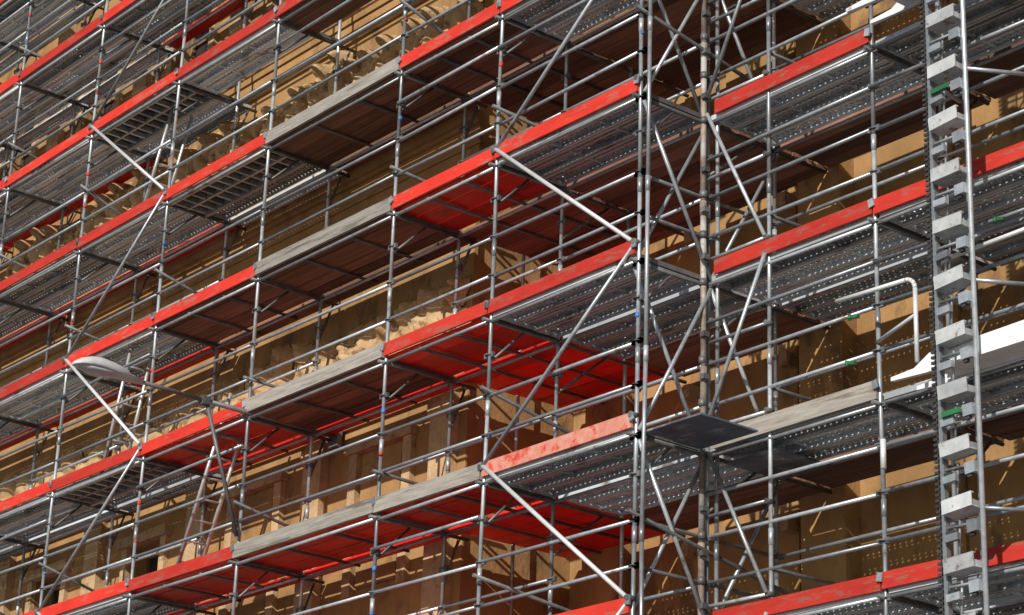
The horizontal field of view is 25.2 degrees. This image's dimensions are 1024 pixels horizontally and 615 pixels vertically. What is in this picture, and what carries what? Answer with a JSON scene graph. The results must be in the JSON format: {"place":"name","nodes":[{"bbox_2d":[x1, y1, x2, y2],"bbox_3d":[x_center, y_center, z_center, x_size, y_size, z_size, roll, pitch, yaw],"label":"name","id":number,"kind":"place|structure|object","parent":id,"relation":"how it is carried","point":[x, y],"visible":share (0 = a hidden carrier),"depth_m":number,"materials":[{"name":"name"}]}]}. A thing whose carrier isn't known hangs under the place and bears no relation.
{"place":"outdoors","nodes":[
{"label":"outdoors","id":0,"kind":"place"},
{"bbox_2d":[72,356,342,536],"bbox_3d":[-4.037,1.995,30.438,4.230,1.950,0.300,18,-26,-35],"label":"street lamp","id":1,"kind":"object","parent":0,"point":[98,366],"visible":0.98,"depth_m":30.43,"materials":[{"name":"metal"}]},
{"bbox_2d":[846,0,922,23],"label":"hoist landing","id":2,"kind":"object","parent":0,"point":[899,6],"visible":1,"depth_m":24.40,"materials":[{"name":"white metal"}]},
{"bbox_2d":[835,227,1023,390],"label":"hoist landing","id":3,"kind":"object","parent":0,"point":[1001,347],"visible":0.73,"depth_m":22.19,"materials":[{"name":"white metal"}]},
{"bbox_3d":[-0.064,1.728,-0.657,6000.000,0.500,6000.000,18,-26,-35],"label":"ground","id":4,"kind":"structure","parent":0,"visible":0},
{"bbox_2d":[0,0,1023,614],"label":"scaffolding","id":5,"kind":"object","parent":4,"relation":"on","point":[632,72],"visible":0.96,"depth_m":28.58,"materials":[{"name":"metal"}]},
{"bbox_2d":[102,347,152,471],"bbox_3d":[-5.800,1.608,34.534,0.420,1.917,0.608,18,-26,-35],"label":"access ladder","id":6,"kind":"object","parent":5,"relation":"on","point":[138,407],"visible":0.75,"depth_m":34.54,"materials":[{"name":"metal"}]},
{"bbox_2d":[134,109,193,232],"bbox_3d":[-5.483,-2.078,36.125,0.420,1.923,0.855,18,-26,-35],"label":"access ladder","id":7,"kind":"object","parent":5,"relation":"on","point":[180,151],"visible":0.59,"depth_m":36.06,"materials":[{"name":"metal"}]},
{"bbox_2d":[176,393,241,563],"bbox_3d":[-4.180,2.555,32.050,0.420,2.525,1.205,18,-26,-35],"label":"access ladder","id":8,"kind":"object","parent":5,"relation":"on","point":[219,503],"visible":0.73,"depth_m":31.99,"materials":[{"name":"metal"}]},
{"bbox_2d":[0,0,1023,614],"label":"walls","id":9,"kind":"structure","parent":4,"relation":"on","point":[836,344],"depth_m":29.96,"materials":[{"name":"stone"}]},
{"bbox_2d":[18,10,211,605],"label":"window frames","id":10,"kind":"structure","parent":9,"relation":"attached to","point":[147,563],"depth_m":39.16,"materials":[{"name":"brown wood"}]},
{"bbox_2d":[22,0,303,603],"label":"window panes","id":11,"kind":"object","parent":10,"relation":"in","point":[199,50],"visible":0.05,"depth_m":39.14,"materials":[{"name":"glass"}]},
{"bbox_2d":[0,275,471,518],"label":"carved garland","id":12,"kind":"object","parent":9,"relation":"attached to","point":[422,317],"visible":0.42,"depth_m":33.33,"materials":[{"name":"stone"}]},
{"bbox_2d":[1,88,476,337],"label":"frieze base","id":13,"kind":"object","parent":9,"relation":"attached to","point":[185,233],"visible":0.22,"depth_m":36.60,"materials":[{"name":"stone"}]},
{"bbox_2d":[4,0,483,296],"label":"carved frieze","id":14,"kind":"object","parent":9,"relation":"attached to","point":[426,33],"visible":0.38,"depth_m":35.83,"materials":[{"name":"stone"}]},
{"bbox_2d":[0,0,965,614],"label":"window surrounds and pilasters","id":15,"kind":"object","parent":9,"relation":"attached to","point":[94,554],"visible":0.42,"depth_m":32.06,"materials":[{"name":"stone"}]},
{"bbox_2d":[919,0,1023,614],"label":"hoist mast","id":16,"kind":"object","parent":4,"relation":"on","point":[942,72],"visible":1,"depth_m":22.06,"materials":[{"name":"grey metal"}]}
]}

